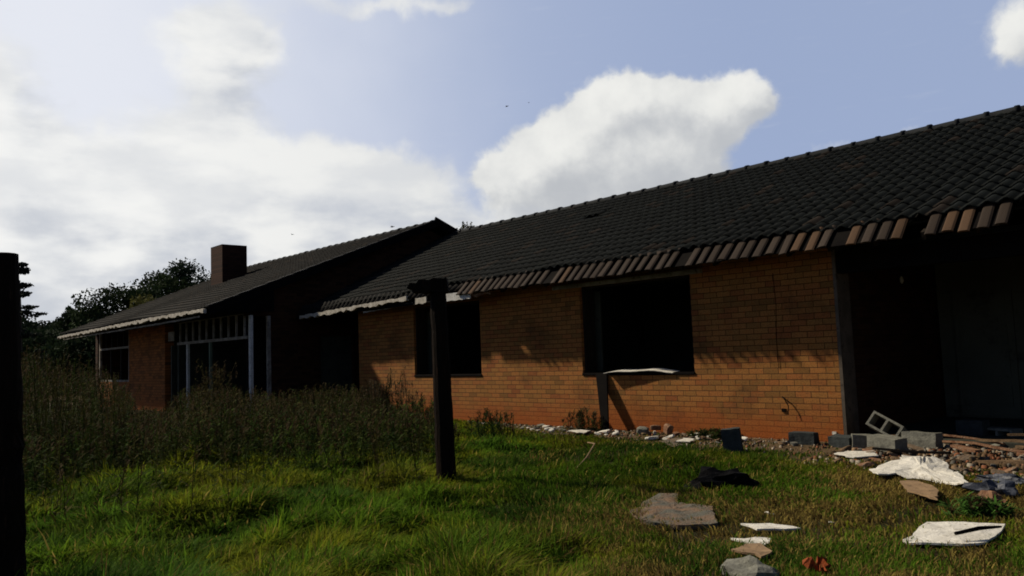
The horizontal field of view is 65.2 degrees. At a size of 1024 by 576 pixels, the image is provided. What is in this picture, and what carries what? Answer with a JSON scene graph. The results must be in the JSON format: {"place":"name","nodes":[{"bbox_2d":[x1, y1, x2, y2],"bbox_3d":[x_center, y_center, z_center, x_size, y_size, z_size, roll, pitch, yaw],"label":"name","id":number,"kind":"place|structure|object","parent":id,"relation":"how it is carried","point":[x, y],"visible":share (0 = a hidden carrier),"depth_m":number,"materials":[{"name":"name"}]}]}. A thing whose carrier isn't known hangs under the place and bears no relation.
{"place":"outdoors","nodes":[
{"label":"outdoors","id":0,"kind":"place"},
{"bbox_2d":[0,0,1023,324],"label":"sky","id":1,"kind":"structure","parent":0,"point":[137,137],"materials":[{"name":"blue"}]},
{"bbox_2d":[15,390,1023,575],"bbox_3d":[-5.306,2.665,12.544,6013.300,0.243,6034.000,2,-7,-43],"label":"ground","id":2,"kind":"structure","parent":0,"point":[930,502],"depth_m":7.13,"materials":[{"name":"green plant"}]},
{"bbox_2d":[0,252,26,575],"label":"timber post","id":3,"kind":"object","parent":2,"relation":"on","point":[13,531],"visible":1,"depth_m":4.70,"materials":[{"name":"black wood"}]},
{"bbox_2d":[22,317,40,345],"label":"broadleaf tree","id":4,"kind":"object","parent":2,"relation":"on","point":[27,325],"visible":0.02,"depth_m":59.91,"materials":[{"name":"green plant"}]},
{"bbox_2d":[19,262,49,377],"bbox_3d":[-24.615,2.228,39.803,2.927,7.234,2.536,2,-7,-43],"label":"cedar tree","id":5,"kind":"object","parent":2,"relation":"on","point":[26,311],"visible":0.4,"depth_m":39.97,"materials":[{"name":"green plant"}]},
{"bbox_2d":[23,316,53,326],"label":"broadleaf tree","id":6,"kind":"object","parent":2,"relation":"on","point":[39,322],"depth_m":62.85,"materials":[{"name":"green plant"}]},
{"bbox_2d":[29,320,56,337],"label":"broadleaf tree","id":7,"kind":"object","parent":2,"relation":"on","point":[40,327],"visible":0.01,"depth_m":59.44,"materials":[{"name":"green plant"}]},
{"bbox_2d":[22,326,68,393],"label":"broadleaf tree","id":8,"kind":"object","parent":2,"relation":"on","point":[30,341],"visible":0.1,"depth_m":51.59,"materials":[{"name":"green plant"}]},
{"bbox_2d":[27,326,95,395],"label":"broadleaf tree","id":9,"kind":"object","parent":2,"relation":"on","point":[84,348],"visible":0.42,"depth_m":47.61,"materials":[{"name":"green plant"}]},
{"bbox_2d":[43,308,107,342],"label":"broadleaf tree","id":10,"kind":"object","parent":2,"relation":"on","point":[63,321],"visible":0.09,"depth_m":57.07,"materials":[{"name":"green plant"}]},
{"bbox_2d":[65,282,163,329],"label":"broadleaf tree","id":11,"kind":"object","parent":2,"relation":"on","point":[95,312],"visible":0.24,"depth_m":53.48,"materials":[{"name":"green plant"}]},
{"bbox_2d":[126,293,155,309],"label":"broadleaf tree","id":12,"kind":"object","parent":2,"relation":"on","point":[138,300],"visible":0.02,"depth_m":47.03,"materials":[{"name":"green plant"}]},
{"bbox_2d":[120,271,198,308],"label":"broadleaf tree","id":13,"kind":"object","parent":2,"relation":"on","point":[165,286],"visible":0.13,"depth_m":61.32,"materials":[{"name":"green plant"}]},
{"bbox_2d":[155,257,210,290],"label":"broadleaf tree","id":14,"kind":"object","parent":2,"relation":"on","point":[179,270],"visible":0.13,"depth_m":64.43,"materials":[{"name":"green plant"}]},
{"bbox_2d":[185,360,239,424],"bbox_3d":[-5.745,2.176,15.366,1.113,1.648,1.254,2,-7,-43],"label":"weed bush","id":15,"kind":"object","parent":2,"relation":"on","point":[217,387],"visible":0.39,"depth_m":15.34,"materials":[{"name":"green plant"}]},
{"bbox_2d":[22,396,435,501],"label":"undergrowth","id":16,"kind":"object","parent":2,"relation":"on","point":[303,448],"visible":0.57,"depth_m":10.43,"materials":[{"name":"green plant"}]},
{"bbox_2d":[21,343,463,530],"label":"weeds","id":17,"kind":"object","parent":2,"relation":"on","point":[98,406],"visible":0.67,"depth_m":11.18,"materials":[{"name":"green plant"}]},
{"bbox_2d":[348,366,431,439],"bbox_3d":[-2.150,2.030,13.586,1.564,1.364,1.709,2,-7,-43],"label":"weed bush","id":18,"kind":"object","parent":2,"relation":"on","point":[386,397],"visible":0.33,"depth_m":13.59,"materials":[{"name":"green plant"}]},
{"bbox_2d":[407,278,456,482],"bbox_3d":[-0.875,1.133,8.812,0.487,2.485,0.234,-2,-5,0],"label":"timber post","id":19,"kind":"object","parent":2,"relation":"on","point":[437,289],"visible":0.88,"depth_m":8.74,"materials":[{"name":"wood"}]},
{"bbox_2d":[456,221,474,229],"bbox_3d":[-1.154,0.816,39.697,3.446,8.299,4.335,-3,-5,12],"label":"broadleaf tree","id":20,"kind":"object","parent":2,"relation":"on","point":[463,227],"visible":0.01,"depth_m":39.48,"materials":[{"name":"green plant"}]},
{"bbox_2d":[464,407,517,438],"bbox_3d":[-0.332,2.325,13.475,0.998,0.672,1.093,-2,-5,2],"label":"weed bush","id":21,"kind":"object","parent":2,"relation":"on","point":[493,422],"visible":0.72,"depth_m":13.40,"materials":[{"name":"green plant"}]},
{"bbox_2d":[57,105,1023,447],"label":"ruined house","id":22,"kind":"structure","parent":2,"relation":"on","point":[771,299],"depth_m":14.40,"materials":[{"name":"brick"}]},
{"bbox_2d":[99,331,128,381],"bbox_3d":[-14.863,2.558,29.927,0.080,1.890,3.610,2,-7,-43],"label":"window frame","id":23,"kind":"structure","parent":22,"relation":"in","point":[100,336],"depth_m":30.17,"materials":[{"name":"paint"}]},
{"bbox_2d":[168,314,248,411],"bbox_3d":[-9.051,2.298,23.622,0.100,2.835,5.980,2,-7,-43],"label":"window frame","id":24,"kind":"structure","parent":22,"relation":"in","point":[171,335],"depth_m":24.37,"materials":[{"name":"paint"}]},
{"bbox_2d":[320,336,351,407],"bbox_3d":[-5.144,2.441,23.250,1.080,2.080,0.080,2,-7,-43],"label":"side door","id":25,"kind":"structure","parent":22,"relation":"in","point":[335,351],"depth_m":23.26,"materials":[{"name":"green paint"}]},
{"bbox_2d":[414,300,481,376],"bbox_3d":[-1.368,1.190,18.319,0.460,1.650,2.520,2,-7,-43],"label":"window frame","id":26,"kind":"structure","parent":22,"relation":"in","point":[423,321],"depth_m":19.15,"materials":[{"name":"green paint"}]},
{"bbox_2d":[581,275,694,375],"bbox_3d":[2.286,0.705,14.359,0.460,1.695,2.560,2,-7,-43],"label":"window frame","id":27,"kind":"structure","parent":22,"relation":"in","point":[591,301],"depth_m":15.19,"materials":[{"name":"green paint"}]},
{"bbox_2d":[603,368,679,373],"bbox_3d":[2.255,1.458,14.057,0.310,0.086,1.450,2,-7,-43],"label":"warped board","id":28,"kind":"object","parent":22,"relation":"on","point":[653,369],"visible":1,"depth_m":13.90,"materials":[{"name":"white paint"}]},
{"bbox_2d":[899,268,903,283],"bbox_3d":[6.116,-0.289,12.583,0.056,0.446,0.059,0,-5,-20],"label":"hanging cable","id":29,"kind":"object","parent":22,"relation":"hanging from","point":[901,279],"visible":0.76,"depth_m":12.56,"materials":[{"name":"black paint"}]},
{"bbox_2d":[955,419,990,435],"bbox_3d":[6.439,1.944,11.174,0.209,0.208,0.373,1,-6,-33],"label":"concrete block","id":30,"kind":"object","parent":22,"relation":"on","point":[971,427],"depth_m":11.08,"materials":[{"name":"grey concrete"}]},
{"bbox_2d":[952,288,1022,416],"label":"door panel","id":31,"kind":"structure","parent":22,"relation":"in","point":[985,336],"depth_m":13.39,"materials":[{"name":"paint"}]},
{"bbox_2d":[987,426,1022,436],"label":"concrete block","id":32,"kind":"object","parent":22,"relation":"on","point":[998,431],"depth_m":10.89,"materials":[{"name":"grey concrete"}]},
{"bbox_2d":[1007,433,1023,435],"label":"broken plank","id":33,"kind":"object","parent":22,"relation":"on","point":[1019,434],"visible":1,"depth_m":10.08,"materials":[{"name":"brown wood"}]},
{"bbox_2d":[569,430,589,432],"bbox_3d":[1.214,2.481,13.849,0.310,0.025,0.629,0,-5,-20],"label":"plaster piece","id":34,"kind":"object","parent":2,"relation":"on","point":[580,431],"visible":1,"depth_m":13.78,"materials":[{"name":"white paint"}]},
{"bbox_2d":[560,406,605,431],"bbox_3d":[1.322,2.370,14.453,0.898,0.485,0.850,-4,-5,18],"label":"weed bush","id":35,"kind":"object","parent":2,"relation":"on","point":[580,425],"visible":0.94,"depth_m":14.37,"materials":[{"name":"brown plant"}]},
{"bbox_2d":[579,442,594,464],"bbox_3d":[0.933,2.054,9.899,0.148,0.204,1.226,-3,-5,12],"label":"dead stick","id":36,"kind":"object","parent":2,"relation":"on","point":[589,451],"visible":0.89,"depth_m":9.82,"materials":[{"name":"brown wood"}]},
{"bbox_2d":[596,374,608,429],"bbox_3d":[1.668,2.053,14.444,0.192,1.000,0.594,-2,-5,-2],"label":"leaning board","id":37,"kind":"object","parent":2,"relation":"on","point":[602,383],"visible":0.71,"depth_m":14.44,"materials":[{"name":"brown wood"}]},
{"bbox_2d":[599,429,609,433],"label":"rubble fragment","id":38,"kind":"object","parent":2,"relation":"on","point":[606,431],"visible":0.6,"depth_m":13.74,"materials":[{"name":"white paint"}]},
{"bbox_2d":[645,436,658,439],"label":"rubble fragment","id":39,"kind":"object","parent":2,"relation":"on","point":[652,437],"visible":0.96,"depth_m":12.55,"materials":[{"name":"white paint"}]},
{"bbox_2d":[663,423,673,434],"bbox_3d":[2.558,2.306,13.091,0.115,0.156,0.180,7,4,-15],"label":"broken brick","id":40,"kind":"object","parent":2,"relation":"on","point":[668,428],"visible":0.95,"depth_m":13.02,"materials":[{"name":"red brick"}]},
{"bbox_2d":[662,434,674,439],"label":"rubble fragment","id":41,"kind":"object","parent":2,"relation":"on","point":[669,436],"visible":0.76,"depth_m":12.46,"materials":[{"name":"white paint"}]},
{"bbox_2d":[661,438,682,447],"bbox_3d":[2.383,2.296,11.895,0.341,0.022,1.204,-3,-5,14],"label":"cement patch","id":42,"kind":"object","parent":2,"relation":"on","point":[673,440],"visible":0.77,"depth_m":11.98,"materials":[{"name":"grey concrete"}]},
{"bbox_2d":[629,493,717,529],"bbox_3d":[1.373,1.906,6.898,0.709,0.093,1.298,-3,-5,10],"label":"concrete slab","id":43,"kind":"object","parent":2,"relation":"on","point":[665,506],"depth_m":6.64,"materials":[{"name":"grey concrete"}]},
{"bbox_2d":[676,438,694,441],"bbox_3d":[2.615,2.282,12.007,0.243,0.022,0.456,-5,-5,28],"label":"plaster piece","id":44,"kind":"object","parent":2,"relation":"on","point":[686,440],"visible":0.99,"depth_m":11.94,"materials":[{"name":"white paint"}]},
{"bbox_2d":[682,425,720,438],"bbox_3d":[3.198,2.294,12.653,0.852,0.203,0.996,0,-5,-24],"label":"weed bush","id":45,"kind":"object","parent":2,"relation":"on","point":[704,432],"visible":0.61,"depth_m":12.62,"materials":[{"name":"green plant"}]},
{"bbox_2d":[681,466,760,490],"bbox_3d":[2.077,1.907,8.051,0.859,0.234,0.439,-1,-5,-10],"label":"black plastic sheet","id":46,"kind":"object","parent":2,"relation":"on","point":[710,477],"visible":0.65,"depth_m":7.92,"materials":[{"name":"black plastic"}]},
{"bbox_2d":[721,427,743,452],"bbox_3d":[2.930,2.039,10.633,0.251,0.350,0.153,-11,-5,22],"label":"concrete block","id":47,"kind":"object","parent":2,"relation":"on","point":[732,441],"depth_m":10.57,"materials":[{"name":"grey concrete"}]},
{"bbox_2d":[720,555,779,575],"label":"garden rock","id":48,"kind":"object","parent":2,"relation":"on","point":[748,565],"visible":0.95,"depth_m":4.83,"materials":[{"name":"grey stone"}]},
{"bbox_2d":[731,537,769,545],"bbox_3d":[1.717,1.787,5.613,0.290,0.025,0.272,-2,-5,-2],"label":"plaster scrap","id":49,"kind":"object","parent":2,"relation":"on","point":[756,539],"visible":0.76,"depth_m":5.66,"materials":[{"name":"white paint"}]},
{"bbox_2d":[731,543,771,557],"bbox_3d":[1.637,1.748,5.347,0.338,0.025,0.258,2,-7,-43],"label":"board piece","id":50,"kind":"object","parent":2,"relation":"on","point":[759,550],"visible":1,"depth_m":5.31,"materials":[{"name":"brown wood"}]},
{"bbox_2d":[501,423,1023,478],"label":"rubble chips","id":51,"kind":"object","parent":2,"relation":"on","point":[971,463],"visible":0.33,"depth_m":9.67,"materials":[{"name":"brown stone"}]},
{"bbox_2d":[943,434,1004,445],"bbox_3d":[5.837,1.932,10.277,0.099,0.056,0.900,8,-4,-34],"label":"broken plank","id":52,"kind":"object","parent":51,"relation":"on","point":[963,437],"visible":0.69,"depth_m":10.25,"materials":[{"name":"wood"}]},
{"bbox_2d":[975,439,1023,442],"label":"broken plank","id":53,"kind":"object","parent":52,"relation":"on","point":[1004,440],"visible":1,"depth_m":9.73,"materials":[{"name":"brown wood"}]},
{"bbox_2d":[971,441,1023,452],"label":"broken plank","id":54,"kind":"object","parent":51,"relation":"on","point":[1000,448],"visible":1,"depth_m":9.34,"materials":[{"name":"wood"}]},
{"bbox_2d":[942,440,993,445],"bbox_3d":[5.566,1.898,9.759,0.076,0.053,0.700,2,-6,-20],"label":"broken plank","id":55,"kind":"object","parent":54,"relation":"on","point":[961,442],"visible":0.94,"depth_m":9.85,"materials":[{"name":"wood"}]},
{"bbox_2d":[741,523,800,529],"bbox_3d":[1.962,1.810,6.064,0.399,0.021,0.221,-2,-5,1],"label":"plaster strip","id":56,"kind":"object","parent":2,"relation":"on","point":[764,526],"visible":0.99,"depth_m":6.05,"materials":[{"name":"white paint"}]},
{"bbox_2d":[790,442,798,445],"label":"rubble fragment","id":57,"kind":"object","parent":2,"relation":"on","point":[794,443],"visible":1,"depth_m":11.13,"materials":[{"name":"grey concrete"}]},
{"bbox_2d":[788,431,818,444],"bbox_3d":[4.137,2.130,11.348,0.372,0.179,0.213,-6,-6,39],"label":"concrete block","id":58,"kind":"object","parent":2,"relation":"on","point":[805,438],"depth_m":11.27,"materials":[{"name":"grey concrete"}]},
{"bbox_2d":[802,555,831,572],"bbox_3d":[1.865,1.685,4.896,0.170,0.084,0.174,2,-7,-43],"label":"orange rag","id":59,"kind":"object","parent":2,"relation":"on","point":[808,563],"visible":0.97,"depth_m":4.87,"materials":[{"name":"fabric"}]},
{"bbox_2d":[828,434,851,447],"bbox_3d":[4.513,2.088,10.884,0.213,0.162,0.352,-6,-2,-29],"label":"concrete block","id":60,"kind":"object","parent":2,"relation":"on","point":[839,440],"depth_m":10.84,"materials":[{"name":"grey concrete"}]},
{"bbox_2d":[838,445,851,451],"bbox_3d":[4.282,2.081,10.284,0.174,0.065,0.106,-15,-15,-24],"label":"rubble fragment","id":61,"kind":"object","parent":2,"relation":"on","point":[848,448],"visible":0.65,"depth_m":10.25,"materials":[{"name":"brown stone"}]},
{"bbox_2d":[834,451,878,457],"bbox_3d":[4.203,2.032,9.796,0.649,0.031,0.486,12,-15,-71],"label":"plaster sheet","id":62,"kind":"object","parent":2,"relation":"on","point":[856,454],"visible":1,"depth_m":9.70,"materials":[{"name":"white paint"}]},
{"bbox_2d":[851,434,871,447],"bbox_3d":[4.692,2.043,10.664,0.310,0.183,0.215,2,-3,18],"label":"concrete block","id":63,"kind":"object","parent":2,"relation":"on","point":[859,440],"depth_m":10.59,"materials":[{"name":"grey concrete"}]},
{"bbox_2d":[858,462,874,467],"bbox_3d":[3.995,2.000,9.037,0.176,0.053,0.169,-13,-23,9],"label":"rubble fragment","id":64,"kind":"object","parent":2,"relation":"on","point":[866,464],"visible":0.75,"depth_m":8.96,"materials":[{"name":"stone"}]},
{"bbox_2d":[869,458,882,461],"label":"rubble fragment","id":65,"kind":"object","parent":2,"relation":"on","point":[875,459],"visible":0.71,"depth_m":9.25,"materials":[{"name":"brick"}]},
{"bbox_2d":[867,434,907,451],"bbox_3d":[4.789,1.995,10.220,0.216,0.204,0.471,-5,-2,-21],"label":"concrete block","id":66,"kind":"object","parent":2,"relation":"on","point":[886,441],"depth_m":10.12,"materials":[{"name":"grey concrete"}]},
{"bbox_2d":[866,411,907,436],"bbox_3d":[5.092,1.892,10.877,0.200,0.220,0.440,33,0,-43],"label":"concrete block","id":67,"kind":"object","parent":66,"relation":"on","point":[875,416],"depth_m":10.86,"materials":[{"name":"grey concrete"}]},
{"bbox_2d":[886,452,899,456],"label":"rubble fragment","id":68,"kind":"object","parent":2,"relation":"on","point":[892,454],"visible":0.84,"depth_m":9.79,"materials":[{"name":"brown stone"}]},
{"bbox_2d":[890,456,899,459],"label":"rubble fragment","id":69,"kind":"object","parent":2,"relation":"on","point":[894,458],"visible":0.4,"depth_m":9.23,"materials":[{"name":"beige stone"}]},
{"bbox_2d":[872,447,951,453],"bbox_3d":[4.821,1.973,9.679,0.115,0.055,0.900,3,-8,-40],"label":"broken plank","id":70,"kind":"object","parent":2,"relation":"on","point":[912,451],"visible":1,"depth_m":9.61,"materials":[{"name":"brown wood"}]},
{"bbox_2d":[908,443,926,450],"bbox_3d":[5.151,2.054,10.255,0.126,0.060,0.324,-1,6,-25],"label":"rubble fragment","id":71,"kind":"object","parent":2,"relation":"on","point":[912,446],"visible":0.36,"depth_m":10.20,"materials":[{"name":"brown stone"}]},
{"bbox_2d":[869,455,968,485],"bbox_3d":[4.133,1.856,8.293,0.775,0.146,2.030,-3,-5,15],"label":"plaster sheet","id":72,"kind":"object","parent":2,"relation":"on","point":[921,467],"visible":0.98,"depth_m":8.20,"materials":[{"name":"white paint"}]},
{"bbox_2d":[900,480,938,499],"bbox_3d":[3.630,1.788,7.079,0.251,0.035,0.942,-4,-5,18],"label":"board piece","id":73,"kind":"object","parent":2,"relation":"on","point":[929,491],"visible":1,"depth_m":7.13,"materials":[{"name":"beige wood"}]},
{"bbox_2d":[901,431,942,448],"bbox_3d":[5.354,1.983,10.443,0.213,0.216,0.450,6,-9,-36],"label":"concrete block","id":74,"kind":"object","parent":2,"relation":"on","point":[925,439],"depth_m":10.33,"materials":[{"name":"grey concrete"}]},
{"bbox_2d":[903,521,1004,545],"bbox_3d":[3.106,1.725,5.614,0.502,0.043,0.813,-6,-6,40],"label":"plaster sheet","id":75,"kind":"object","parent":2,"relation":"on","point":[935,533],"visible":0.88,"depth_m":5.54,"materials":[{"name":"white paint"}]},
{"bbox_2d":[954,526,1001,534],"bbox_3d":[3.171,1.635,5.428,0.423,0.038,0.035,0,-5,-20],"label":"dead stick","id":76,"kind":"object","parent":75,"relation":"on","point":[973,529],"visible":1,"depth_m":5.40,"materials":[{"name":"black wood"}]},
{"bbox_2d":[952,467,969,471],"bbox_3d":[4.755,1.931,8.479,0.113,0.041,0.152,22,-23,-35],"label":"rubble fragment","id":77,"kind":"object","parent":2,"relation":"on","point":[962,469],"visible":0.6,"depth_m":8.43,"materials":[{"name":"brown stone"}]},
{"bbox_2d":[956,454,974,462],"bbox_3d":[5.191,1.959,9.161,0.240,0.048,0.122,-12,16,-24],"label":"rubble fragment","id":78,"kind":"object","parent":2,"relation":"on","point":[965,457],"visible":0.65,"depth_m":9.16,"materials":[{"name":"stone"}]},
{"bbox_2d":[950,445,982,451],"bbox_3d":[5.337,1.889,9.415,0.130,0.043,0.502,-2,-5,-3],"label":"broken plank","id":79,"kind":"object","parent":78,"relation":"on","point":[964,448],"visible":1,"depth_m":9.37,"materials":[{"name":"wood"}]},
{"bbox_2d":[937,491,1021,520],"bbox_3d":[3.710,1.738,6.363,0.610,0.259,0.642,2,-7,-43],"label":"weed bush","id":80,"kind":"object","parent":2,"relation":"on","point":[973,505],"visible":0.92,"depth_m":6.26,"materials":[{"name":"green plant"}]},
{"bbox_2d":[962,479,1021,499],"bbox_3d":[4.278,1.782,7.124,0.418,0.165,0.419,-1,-5,-16],"label":"rubbish bag","id":81,"kind":"object","parent":2,"relation":"on","point":[1004,487],"visible":0.58,"depth_m":7.05,"materials":[{"name":"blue plastic"}]},
{"bbox_2d":[976,490,1009,505],"bbox_3d":[4.056,1.772,6.763,0.256,0.121,0.249,-4,-5,18],"label":"fragment","id":82,"kind":"object","parent":2,"relation":"on","point":[988,493],"visible":0.32,"depth_m":6.74,"materials":[{"name":"brick"}]},
{"bbox_2d":[986,442,1003,448],"bbox_3d":[6.114,2.012,10.148,0.232,0.041,0.191,-13,-13,-37],"label":"rubble fragment","id":83,"kind":"object","parent":2,"relation":"on","point":[995,445],"visible":0.28,"depth_m":10.10,"materials":[{"name":"brown concrete"}]},
{"bbox_2d":[991,469,1005,473],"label":"rubble fragment","id":84,"kind":"object","parent":2,"relation":"on","point":[996,471],"visible":0.58,"depth_m":8.27,"materials":[{"name":"brown stone"}]},
{"bbox_2d":[975,473,1023,484],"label":"rubbish bag","id":85,"kind":"object","parent":2,"relation":"on","point":[1017,479],"visible":0.72,"depth_m":7.66,"materials":[{"name":"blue plastic"}]},
{"bbox_2d":[975,460,1023,463],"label":"broken plank","id":86,"kind":"object","parent":2,"relation":"on","point":[1002,461],"visible":1,"depth_m":8.53,"materials":[{"name":"brown wood"}]},
{"bbox_2d":[1003,467,1017,472],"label":"rubble fragment","id":87,"kind":"object","parent":2,"relation":"on","point":[1010,470],"visible":0.66,"depth_m":8.26,"materials":[{"name":"brick"}]},
{"label":"rubble fragment","id":88,"kind":"object","parent":2,"relation":"on","visible":0},
{"bbox_2d":[637,426,648,433],"bbox_3d":[2.187,2.377,13.371,0.195,0.108,0.144,2,8,30],"label":"broken brick","id":89,"kind":"object","parent":88,"relation":"on","point":[642,429],"visible":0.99,"depth_m":13.32,"materials":[{"name":"grey concrete"}]},
{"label":"rubble fragment","id":90,"kind":"object","parent":2,"relation":"on","visible":0},
{"bbox_2d":[650,425,660,429],"bbox_3d":[2.397,2.330,13.354,0.180,0.084,0.101,1,-7,2],"label":"broken brick","id":91,"kind":"object","parent":90,"relation":"on","point":[655,427],"visible":1,"depth_m":13.31,"materials":[{"name":"red brick"}]},
{"label":"rubble fragment","id":92,"kind":"object","parent":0,"visible":0},
{"bbox_2d":[831,458,843,464],"bbox_3d":[3.808,2.042,9.405,0.126,0.048,0.142,-16,-14,-18],"label":"rubble fragment","id":93,"kind":"object","parent":92,"relation":"on","point":[838,460],"visible":0.62,"depth_m":9.35,"materials":[{"name":"brown stone"}]}
]}

